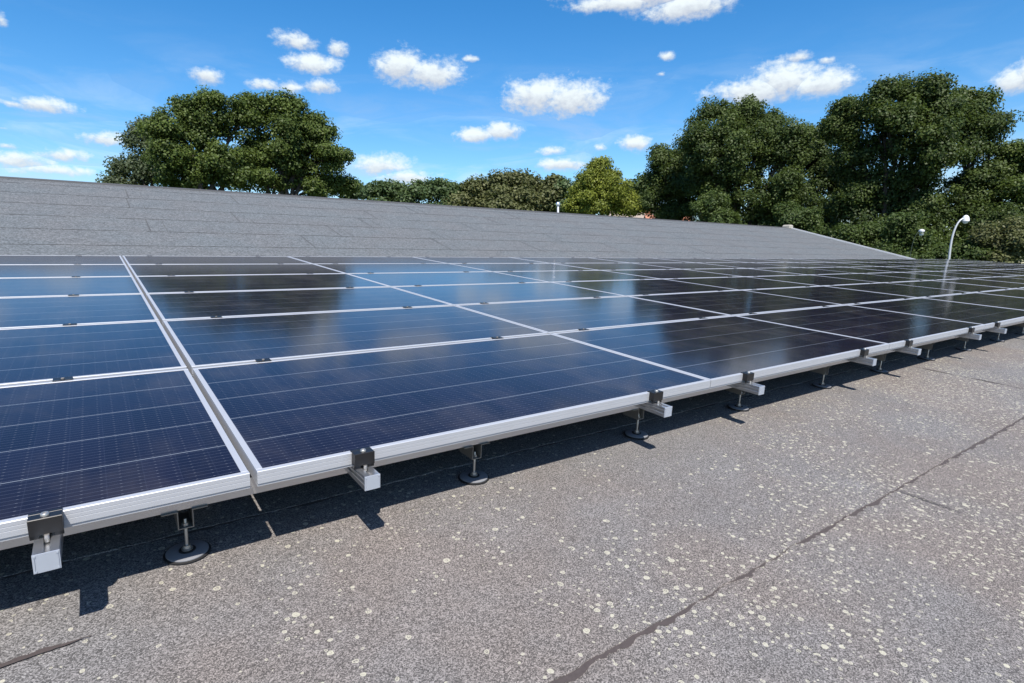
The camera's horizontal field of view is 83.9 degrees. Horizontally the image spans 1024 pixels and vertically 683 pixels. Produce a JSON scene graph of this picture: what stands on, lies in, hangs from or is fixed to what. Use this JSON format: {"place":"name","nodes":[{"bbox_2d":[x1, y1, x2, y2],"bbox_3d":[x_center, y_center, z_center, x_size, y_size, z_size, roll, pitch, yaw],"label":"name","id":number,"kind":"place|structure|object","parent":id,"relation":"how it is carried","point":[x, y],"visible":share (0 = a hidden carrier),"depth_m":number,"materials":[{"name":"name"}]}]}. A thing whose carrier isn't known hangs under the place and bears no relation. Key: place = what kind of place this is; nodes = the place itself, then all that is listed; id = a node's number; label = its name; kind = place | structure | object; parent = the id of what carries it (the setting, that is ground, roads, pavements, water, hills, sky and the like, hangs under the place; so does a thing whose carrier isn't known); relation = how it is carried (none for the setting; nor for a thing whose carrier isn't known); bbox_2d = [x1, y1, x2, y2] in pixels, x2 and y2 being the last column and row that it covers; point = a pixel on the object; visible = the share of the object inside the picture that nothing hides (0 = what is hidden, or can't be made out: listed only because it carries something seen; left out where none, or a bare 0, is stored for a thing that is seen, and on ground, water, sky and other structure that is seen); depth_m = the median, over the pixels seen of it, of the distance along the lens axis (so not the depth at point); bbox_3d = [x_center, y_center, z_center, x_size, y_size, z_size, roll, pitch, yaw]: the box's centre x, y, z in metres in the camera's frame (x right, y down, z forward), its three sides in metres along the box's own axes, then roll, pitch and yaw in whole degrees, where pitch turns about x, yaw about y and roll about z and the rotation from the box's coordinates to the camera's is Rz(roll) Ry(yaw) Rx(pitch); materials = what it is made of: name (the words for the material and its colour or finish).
{"place":"outdoors","nodes":[
{"label":"outdoors","id":0,"kind":"place"},
{"bbox_2d":[0,176,1023,682],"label":"building","id":1,"kind":"structure","parent":0,"point":[858,524],"depth_m":1.59,"materials":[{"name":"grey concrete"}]},
{"bbox_2d":[161,504,210,564],"bbox_3d":[-0.815,0.468,1.422,0.105,0.121,0.123,-6,15,-36],"label":"support foot","id":2,"kind":"object","parent":1,"relation":"on","point":[187,551],"visible":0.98,"depth_m":1.41},
{"bbox_2d":[458,442,489,484],"bbox_3d":[-0.131,0.398,1.915,0.105,0.121,0.122,-6,15,-36],"label":"support foot","id":3,"kind":"object","parent":1,"relation":"on","point":[474,476],"visible":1,"depth_m":1.91},
{"bbox_2d":[0,322,1023,549],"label":"cross rail","id":4,"kind":"object","parent":1,"relation":"on","point":[254,488],"depth_m":1.61,"materials":[{"name":"metal"}]},
{"bbox_2d":[27,255,81,573],"bbox_3d":[-2.777,-0.258,3.614,0.054,0.086,6.511,-6,15,-36],"label":"mounting rail","id":5,"kind":"object","parent":4,"relation":"on","point":[46,532],"visible":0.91,"depth_m":1.10,"materials":[{"name":"metal"}]},
{"bbox_2d":[0,255,124,264],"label":"solar panel","id":6,"kind":"object","parent":5,"relation":"on","point":[39,259],"visible":0.72,"depth_m":5.60,"materials":[{"name":"glass"}]},
{"bbox_2d":[0,264,131,277],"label":"solar panel","id":7,"kind":"object","parent":5,"relation":"on","point":[49,271],"visible":0.82,"depth_m":4.78,"materials":[{"name":"glass"}]},
{"bbox_2d":[0,276,142,297],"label":"solar panel","id":8,"kind":"object","parent":5,"relation":"on","point":[39,287],"visible":0.75,"depth_m":3.96,"materials":[{"name":"glass"}]},
{"bbox_2d":[0,294,158,328],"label":"solar panel","id":9,"kind":"object","parent":5,"relation":"on","point":[21,312],"visible":0.77,"depth_m":3.14,"materials":[{"name":"glass"}]},
{"bbox_2d":[0,321,186,386],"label":"solar panel","id":10,"kind":"object","parent":5,"relation":"on","point":[29,355],"visible":0.77,"depth_m":2.31,"materials":[{"name":"glass"}]},
{"bbox_2d":[0,368,249,541],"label":"solar panel","id":11,"kind":"object","parent":5,"relation":"on","point":[85,451],"visible":1,"depth_m":1.43,"materials":[{"name":"glass"}]},
{"bbox_2d":[147,255,379,490],"bbox_3d":[-2.261,-0.312,3.994,0.054,0.086,6.511,-6,15,-36],"label":"mounting rail","id":12,"kind":"object","parent":4,"relation":"on","point":[363,473],"visible":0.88,"depth_m":1.47,"materials":[{"name":"metal"}]},
{"bbox_2d":[123,256,310,266],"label":"solar panel","id":13,"kind":"object","parent":12,"relation":"on","point":[206,259],"visible":0.79,"depth_m":6.38,"materials":[{"name":"glass"}]},
{"bbox_2d":[135,274,389,298],"bbox_3d":[-2.066,-0.484,4.776,1.766,0.039,1.038,-6,15,-36],"label":"solar panel","id":14,"kind":"object","parent":12,"relation":"attached to","point":[181,284],"visible":0.82,"depth_m":4.66,"materials":[{"name":"glass"}]},
{"bbox_2d":[146,287,452,325],"bbox_3d":[-1.441,-0.272,3.940,1.766,0.039,1.038,-6,15,-36],"label":"solar panel","id":15,"kind":"object","parent":12,"relation":"on","point":[182,306],"visible":0.8,"depth_m":3.80,"materials":[{"name":"glass"}]},
{"bbox_2d":[163,305,547,375],"bbox_3d":[-0.817,-0.060,3.105,1.766,0.040,1.038,-6,15,-36],"label":"solar panel","id":16,"kind":"object","parent":12,"relation":"on","point":[204,342],"visible":0.81,"depth_m":2.93,"materials":[{"name":"glass"}]},
{"bbox_2d":[193,334,710,485],"bbox_3d":[-0.192,0.150,2.269,1.766,0.039,1.038,-6,15,-36],"label":"solar panel","id":17,"kind":"object","parent":12,"relation":"on","point":[284,420],"visible":1,"depth_m":1.99,"materials":[{"name":"glass"}]},
{"bbox_2d":[277,263,671,417],"bbox_3d":[-1.327,-0.407,4.668,0.054,0.086,6.511,-6,15,-36],"label":"mounting rail","id":18,"kind":"object","parent":4,"relation":"on","point":[655,405],"visible":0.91,"depth_m":2.15,"materials":[{"name":"metal"}]},
{"bbox_2d":[128,264,344,280],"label":"solar panel","id":19,"kind":"object","parent":18,"relation":"attached to","point":[191,269],"visible":0.81,"depth_m":5.53,"materials":[{"name":"glass"}]},
{"bbox_2d":[332,263,764,394],"bbox_3d":[-0.824,-0.457,5.022,0.054,0.086,6.511,-6,15,-36],"label":"mounting rail","id":20,"kind":"object","parent":4,"relation":"on","point":[748,385],"visible":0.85,"depth_m":2.51,"materials":[{"name":"metal"}]},
{"bbox_2d":[387,256,876,365],"bbox_3d":[0.098,-0.554,5.700,0.054,0.086,6.511,-6,15,-36],"label":"mounting rail","id":21,"kind":"object","parent":4,"relation":"on","point":[863,358],"visible":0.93,"depth_m":3.18,"materials":[{"name":"metal"}]},
{"bbox_2d":[288,256,441,263],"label":"solar panel","id":22,"kind":"object","parent":21,"relation":"on","point":[347,260],"visible":0.58,"depth_m":7.40,"materials":[{"name":"glass"}]},
{"bbox_2d":[315,263,491,273],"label":"solar panel","id":23,"kind":"object","parent":21,"relation":"on","point":[396,268],"visible":0.62,"depth_m":6.57,"materials":[{"name":"glass"}]},
{"bbox_2d":[350,272,546,286],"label":"solar panel","id":24,"kind":"object","parent":21,"relation":"on","point":[425,279],"visible":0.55,"depth_m":5.72,"materials":[{"name":"glass"}]},
{"bbox_2d":[393,282,623,304],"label":"solar panel","id":25,"kind":"object","parent":21,"relation":"on","point":[469,294],"visible":0.64,"depth_m":4.87,"materials":[{"name":"glass"}]},
{"bbox_2d":[455,296,730,333],"bbox_3d":[0.614,-0.207,4.137,1.766,0.039,1.038,-6,15,-36],"label":"solar panel","id":26,"kind":"object","parent":21,"relation":"on","point":[557,316],"visible":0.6,"depth_m":4.01,"materials":[{"name":"glass"}]},
{"bbox_2d":[552,316,889,388],"bbox_3d":[1.238,0.004,3.301,1.766,0.039,1.038,-6,15,-36],"label":"solar panel","id":27,"kind":"object","parent":21,"relation":"attached to","point":[721,351],"visible":0.87,"depth_m":3.12,"materials":[{"name":"glass"}]},
{"bbox_2d":[508,271,921,354],"bbox_3d":[0.603,-0.604,6.059,0.054,0.086,6.511,-6,15,-36],"label":"mounting rail","id":28,"kind":"object","parent":4,"relation":"on","point":[911,349],"visible":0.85,"depth_m":3.54,"materials":[{"name":"metal"}]},
{"bbox_2d":[454,263,593,271],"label":"solar panel","id":29,"kind":"object","parent":28,"relation":"on","point":[499,267],"visible":0.57,"depth_m":7.64,"materials":[{"name":"glass"}]},
{"bbox_2d":[498,270,658,281],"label":"solar panel","id":30,"kind":"object","parent":28,"relation":"on","point":[573,276],"visible":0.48,"depth_m":6.78,"materials":[{"name":"glass"}]},
{"bbox_2d":[629,290,842,315],"bbox_3d":[2.045,-0.354,5.169,1.766,0.039,1.038,-6,15,-36],"label":"solar panel","id":31,"kind":"object","parent":28,"relation":"attached to","point":[737,302],"visible":0.63,"depth_m":5.07,"materials":[{"name":"glass"}]},
{"bbox_2d":[738,305,985,349],"bbox_3d":[2.669,-0.142,4.333,1.766,0.039,1.038,-6,15,-36],"label":"solar panel","id":32,"kind":"object","parent":28,"relation":"attached to","point":[894,330],"visible":0.87,"depth_m":4.20,"materials":[{"name":"glass"}]},
{"bbox_2d":[579,270,981,339],"bbox_3d":[1.532,-0.700,6.734,0.054,0.086,6.511,-6,15,-36],"label":"mounting rail","id":33,"kind":"object","parent":4,"relation":"on","point":[971,335],"visible":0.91,"depth_m":4.21,"materials":[{"name":"metal"}]},
{"bbox_2d":[415,257,544,263],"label":"solar panel","id":34,"kind":"object","parent":33,"relation":"on","point":[451,260],"visible":0.67,"depth_m":8.49,"materials":[{"name":"glass"}]},
{"bbox_2d":[553,279,736,295],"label":"solar panel","id":35,"kind":"object","parent":33,"relation":"on","point":[641,287],"visible":0.56,"depth_m":5.92,"materials":[{"name":"glass"}]},
{"bbox_2d":[613,269,1006,333],"bbox_3d":[2.030,-0.751,7.094,0.054,0.086,6.511,-6,15,-36],"label":"mounting rail","id":36,"kind":"object","parent":4,"relation":"on","point":[997,329],"visible":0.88,"depth_m":4.57,"materials":[{"name":"metal"}]},
{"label":"rail","id":37,"kind":"object","parent":4,"relation":"on","visible":0},
{"bbox_2d":[707,258,783,262],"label":"solar panel","id":38,"kind":"object","parent":37,"relation":"attached to","point":[750,260],"visible":0.69,"depth_m":12.64,"materials":[{"name":"glass"}]},
{"bbox_2d":[760,262,838,267],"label":"solar panel","id":39,"kind":"object","parent":37,"relation":"on","point":[799,265],"visible":0.56,"depth_m":11.80,"materials":[{"name":"glass"}]},
{"bbox_2d":[809,267,892,272],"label":"solar panel","id":40,"kind":"object","parent":37,"relation":"on","point":[851,270],"visible":0.52,"depth_m":10.96,"materials":[{"name":"glass"}]},
{"bbox_2d":[862,272,965,279],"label":"solar panel","id":41,"kind":"object","parent":37,"relation":"on","point":[915,276],"visible":0.67,"depth_m":10.11,"materials":[{"name":"glass"}]},
{"bbox_2d":[931,278,1023,288],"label":"solar panel","id":42,"kind":"object","parent":37,"relation":"on","point":[992,283],"visible":0.72,"depth_m":9.25,"materials":[{"name":"glass"}]},
{"bbox_2d":[623,408,648,439],"bbox_3d":[0.520,0.331,2.387,0.105,0.121,0.123,-6,15,-36],"label":"support foot","id":43,"kind":"object","parent":1,"relation":"on","point":[637,415],"visible":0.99,"depth_m":2.38},
{"bbox_2d":[726,388,749,410],"bbox_3d":[1.124,0.269,2.827,0.105,0.121,0.123,-6,15,-36],"label":"support foot","id":44,"kind":"object","parent":1,"relation":"on","point":[738,406],"visible":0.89,"depth_m":2.82},
{"bbox_2d":[811,365,831,388],"bbox_3d":[1.808,0.199,3.321,0.105,0.121,0.123,-6,15,-36],"label":"support foot","id":45,"kind":"object","parent":1,"relation":"on","point":[824,372],"visible":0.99,"depth_m":3.31},
{"bbox_2d":[870,353,888,372],"bbox_3d":[2.434,0.135,3.772,0.105,0.121,0.123,-6,15,-36],"label":"support foot","id":46,"kind":"object","parent":1,"relation":"on","point":[881,357],"visible":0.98,"depth_m":3.76},
{"bbox_2d":[0,0,1023,262],"label":"sky","id":47,"kind":"structure","parent":0,"point":[455,90],"materials":[{"name":"blue"}]},
{"label":"ground","id":48,"kind":"structure","parent":0,"visible":0},
{"bbox_2d":[95,114,168,186],"bbox_3d":[-21.701,-6.769,33.329,4.070,12.656,3.328,-6,10,-36],"label":"broadleaf tree","id":49,"kind":"object","parent":48,"relation":"on","point":[121,169],"visible":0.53,"depth_m":32.24,"materials":[{"name":"green plant"}]},
{"bbox_2d":[131,84,267,192],"bbox_3d":[-16.617,-6.935,30.971,6.279,13.644,4.583,0,8,-3],"label":"broadleaf tree","id":50,"kind":"object","parent":48,"relation":"on","point":[197,123],"visible":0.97,"depth_m":29.97,"materials":[{"name":"green plant"}]},
{"bbox_2d":[230,87,363,197],"bbox_3d":[-12.451,-7.517,34.141,7.315,13.910,5.003,-6,10,-36],"label":"broadleaf tree","id":51,"kind":"object","parent":48,"relation":"on","point":[291,157],"visible":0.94,"depth_m":32.62,"materials":[{"name":"green plant"}]},
{"bbox_2d":[338,182,367,198],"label":"distant tree","id":52,"kind":"object","parent":48,"relation":"on","point":[363,190],"visible":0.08,"depth_m":42.82,"materials":[{"name":"green plant"}]},
{"bbox_2d":[360,178,404,201],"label":"distant tree","id":53,"kind":"object","parent":48,"relation":"on","point":[379,190],"visible":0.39,"depth_m":85.81,"materials":[{"name":"green plant"}]},
{"bbox_2d":[386,177,438,203],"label":"distant tree","id":54,"kind":"object","parent":48,"relation":"on","point":[418,189],"visible":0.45,"depth_m":86.46,"materials":[{"name":"green plant"}]},
{"bbox_2d":[421,177,461,205],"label":"distant tree","id":55,"kind":"object","parent":48,"relation":"on","point":[443,189],"visible":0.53,"depth_m":87.07,"materials":[{"name":"green plant"}]},
{"bbox_2d":[442,173,503,207],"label":"distant tree","id":56,"kind":"object","parent":48,"relation":"on","point":[472,193],"visible":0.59,"depth_m":87.36,"materials":[{"name":"green plant"}]},
{"bbox_2d":[482,167,544,211],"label":"distant tree","id":57,"kind":"object","parent":48,"relation":"on","point":[516,190],"visible":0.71,"depth_m":86.23,"materials":[{"name":"green plant"}]},
{"bbox_2d":[524,172,565,211],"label":"distant tree","id":58,"kind":"object","parent":48,"relation":"on","point":[545,188],"visible":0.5,"depth_m":87.62,"materials":[{"name":"green plant"}]},
{"bbox_2d":[544,176,580,212],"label":"distant tree","id":59,"kind":"object","parent":48,"relation":"on","point":[564,184],"visible":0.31,"depth_m":87.54,"materials":[{"name":"green plant"}]},
{"bbox_2d":[561,155,649,216],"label":"yellow green tree","id":60,"kind":"object","parent":48,"relation":"on","point":[596,191],"visible":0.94,"depth_m":44.10,"materials":[{"name":"green plant"}]},
{"bbox_2d":[615,169,654,208],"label":"distant tree","id":61,"kind":"object","parent":48,"relation":"on","point":[639,185],"visible":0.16,"depth_m":85.69,"materials":[{"name":"green plant"}]},
{"bbox_2d":[636,143,700,220],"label":"tall tree","id":62,"kind":"object","parent":48,"relation":"on","point":[666,161],"visible":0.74,"depth_m":43.42,"materials":[{"name":"green plant"}]},
{"bbox_2d":[689,187,743,223],"bbox_3d":[12.887,-5.342,36.260,4.063,9.008,3.606,-6,10,-36],"label":"bush","id":63,"kind":"object","parent":48,"relation":"on","point":[703,206],"visible":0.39,"depth_m":35.91,"materials":[{"name":"green plant"}]},
{"bbox_2d":[671,93,820,226],"bbox_3d":[16.346,-9.275,40.016,9.455,15.745,7.747,7,11,41],"label":"tall tree","id":64,"kind":"object","parent":48,"relation":"on","point":[732,143],"visible":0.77,"depth_m":38.35,"materials":[{"name":"green plant"}]},
{"bbox_2d":[770,201,831,234],"bbox_3d":[16.823,-4.319,33.276,3.626,7.818,3.349,7,10,40],"label":"bush","id":65,"kind":"object","parent":48,"relation":"on","point":[806,219],"visible":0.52,"depth_m":32.87,"materials":[{"name":"green plant"}]},
{"bbox_2d":[769,121,848,237],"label":"tall tree","id":66,"kind":"object","parent":48,"relation":"on","point":[817,165],"visible":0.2,"depth_m":42.55,"materials":[{"name":"green plant"}]},
{"bbox_2d":[827,220,887,248],"bbox_3d":[19.129,-3.463,31.941,3.701,6.498,3.347,0,8,2],"label":"bush","id":67,"kind":"object","parent":48,"relation":"on","point":[867,234],"visible":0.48,"depth_m":30.54,"materials":[{"name":"green plant"}]},
{"bbox_2d":[813,67,978,242],"bbox_3d":[23.409,-8.493,35.100,7.124,15.573,7.607,-1,8,-6],"label":"tall tree","id":68,"kind":"object","parent":48,"relation":"on","point":[922,114],"visible":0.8,"depth_m":33.89,"materials":[{"name":"green plant"}]},
{"bbox_2d":[871,211,936,258],"bbox_3d":[19.708,-3.144,28.803,2.875,6.745,2.946,-6,10,-36],"label":"bush","id":69,"kind":"object","parent":48,"relation":"on","point":[899,227],"visible":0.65,"depth_m":28.09,"materials":[{"name":"green plant"}]},
{"bbox_2d":[948,215,969,258],"bbox_3d":[19.998,-2.562,25.898,0.914,6.245,0.436,1,8,7],"label":"street lamp","id":70,"kind":"object","parent":48,"relation":"on","point":[964,219],"visible":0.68,"depth_m":25.55,"materials":[{"name":"metal"}]},
{"bbox_2d":[926,239,996,260],"bbox_3d":[21.980,-2.397,28.416,2.788,5.374,2.955,-1,8,-8],"label":"bush","id":71,"kind":"object","parent":48,"relation":"on","point":[962,250],"visible":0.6,"depth_m":27.64,"materials":[{"name":"green plant"}]},
{"bbox_2d":[937,84,1023,246],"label":"tall tree","id":72,"kind":"object","parent":48,"relation":"on","point":[985,129],"visible":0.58,"depth_m":33.36,"materials":[{"name":"green plant"}]},
{"bbox_2d":[965,213,1023,263],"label":"bush","id":73,"kind":"object","parent":48,"relation":"on","point":[1005,238],"visible":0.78,"depth_m":26.81,"materials":[{"name":"green plant"}]},
{"bbox_2d":[988,138,1023,259],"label":"tall tree","id":74,"kind":"object","parent":48,"relation":"on","point":[1013,191],"visible":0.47,"depth_m":33.15,"materials":[{"name":"green plant"}]},
{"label":"rail","id":75,"kind":"object","parent":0,"visible":0},
{"bbox_2d":[795,262,878,266],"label":"solar panel","id":76,"kind":"object","parent":75,"relation":"on","point":[836,264],"visible":0.64,"depth_m":12.83,"materials":[{"name":"glass"}]},
{"bbox_2d":[849,267,926,271],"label":"solar panel","id":77,"kind":"object","parent":75,"relation":"on","point":[892,269],"visible":0.48,"depth_m":11.93,"materials":[{"name":"glass"}]},
{"bbox_2d":[904,271,995,277],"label":"solar panel","id":78,"kind":"object","parent":75,"relation":"on","point":[949,274],"visible":0.7,"depth_m":11.14,"materials":[{"name":"glass"}]},
{"bbox_2d":[969,277,1023,282],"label":"solar panel","id":79,"kind":"object","parent":75,"relation":"on","point":[1006,279],"visible":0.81,"depth_m":10.39,"materials":[{"name":"glass"}]},
{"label":"rail","id":80,"kind":"object","parent":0,"visible":0},
{"bbox_2d":[834,262,904,266],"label":"solar panel","id":81,"kind":"object","parent":80,"relation":"on","point":[870,264],"visible":0.63,"depth_m":13.89,"materials":[{"name":"glass"}]},
{"bbox_2d":[882,266,962,270],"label":"solar panel","id":82,"kind":"object","parent":80,"relation":"on","point":[921,268],"visible":0.63,"depth_m":13.02,"materials":[{"name":"glass"}]},
{"bbox_2d":[938,270,1022,276],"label":"solar panel","id":83,"kind":"object","parent":80,"relation":"on","point":[982,273],"visible":0.62,"depth_m":12.16,"materials":[{"name":"glass"}]},
{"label":"rail","id":84,"kind":"object","parent":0,"visible":0},
{"bbox_2d":[510,257,626,262],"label":"solar panel","id":85,"kind":"object","parent":84,"relation":"on","point":[564,260],"visible":0.66,"depth_m":9.50,"materials":[{"name":"glass"}]},
{"bbox_2d":[552,263,676,269],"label":"solar panel","id":86,"kind":"object","parent":84,"relation":"on","point":[615,266],"visible":0.62,"depth_m":8.64,"materials":[{"name":"glass"}]},
{"bbox_2d":[602,269,743,278],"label":"solar panel","id":87,"kind":"object","parent":84,"relation":"on","point":[670,273],"visible":0.59,"depth_m":7.82,"materials":[{"name":"glass"}]},
{"bbox_2d":[667,277,818,289],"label":"solar panel","id":88,"kind":"object","parent":84,"relation":"on","point":[744,283],"visible":0.6,"depth_m":6.97,"materials":[{"name":"glass"}]},
{"bbox_2d":[745,286,917,304],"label":"solar panel","id":89,"kind":"object","parent":84,"relation":"on","point":[843,296],"visible":0.59,"depth_m":6.13,"materials":[{"name":"glass"}]},
{"bbox_2d":[850,298,1023,328],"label":"solar panel","id":90,"kind":"object","parent":84,"relation":"attached to","point":[987,316],"visible":0.85,"depth_m":5.25,"materials":[{"name":"glass"}]},
{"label":"rail","id":91,"kind":"object","parent":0,"visible":0},
{"bbox_2d":[594,258,693,262],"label":"solar panel","id":92,"kind":"object","parent":91,"relation":"attached to","point":[641,260],"visible":0.59,"depth_m":10.51,"materials":[{"name":"glass"}]},
{"bbox_2d":[636,263,740,268],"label":"solar panel","id":93,"kind":"object","parent":91,"relation":"on","point":[690,266],"visible":0.59,"depth_m":9.67,"materials":[{"name":"glass"}]},
{"bbox_2d":[685,268,804,276],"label":"solar panel","id":94,"kind":"object","parent":91,"relation":"on","point":[746,272],"visible":0.68,"depth_m":8.85,"materials":[{"name":"glass"}]},
{"bbox_2d":[752,275,880,285],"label":"solar panel","id":95,"kind":"object","parent":91,"relation":"on","point":[816,280],"visible":0.57,"depth_m":8.02,"materials":[{"name":"glass"}]},
{"bbox_2d":[828,283,971,297],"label":"solar panel","id":96,"kind":"object","parent":91,"relation":"on","point":[906,290],"visible":0.64,"depth_m":7.17,"materials":[{"name":"glass"}]},
{"bbox_2d":[924,293,1023,309],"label":"solar panel","id":97,"kind":"object","parent":91,"relation":"on","point":[1010,302],"visible":0.73,"depth_m":6.40,"materials":[{"name":"glass"}]},
{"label":"rail","id":98,"kind":"object","parent":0,"visible":0},
{"bbox_2d":[656,258,737,262],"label":"solar panel","id":99,"kind":"object","parent":98,"relation":"on","point":[699,260],"visible":0.59,"depth_m":11.55,"materials":[{"name":"glass"}]},
{"bbox_2d":[703,262,798,267],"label":"solar panel","id":100,"kind":"object","parent":98,"relation":"on","point":[748,265],"visible":0.64,"depth_m":10.71,"materials":[{"name":"glass"}]},
{"bbox_2d":[816,273,928,282],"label":"solar panel","id":101,"kind":"object","parent":98,"relation":"on","point":[872,278],"visible":0.65,"depth_m":9.06,"materials":[{"name":"glass"}]},
{"bbox_2d":[890,280,1012,292],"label":"solar panel","id":102,"kind":"object","parent":98,"relation":"on","point":[954,286],"visible":0.59,"depth_m":8.22,"materials":[{"name":"glass"}]},
{"bbox_2d":[976,289,1023,297],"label":"solar panel","id":103,"kind":"object","parent":98,"relation":"attached to","point":[1015,292],"visible":0.72,"depth_m":7.51,"materials":[{"name":"glass"}]},
{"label":"rail","id":104,"kind":"object","parent":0,"visible":0},
{"bbox_2d":[749,268,853,274],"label":"solar panel","id":105,"kind":"object","parent":104,"relation":"attached to","point":[807,271],"visible":0.58,"depth_m":9.88,"materials":[{"name":"glass"}]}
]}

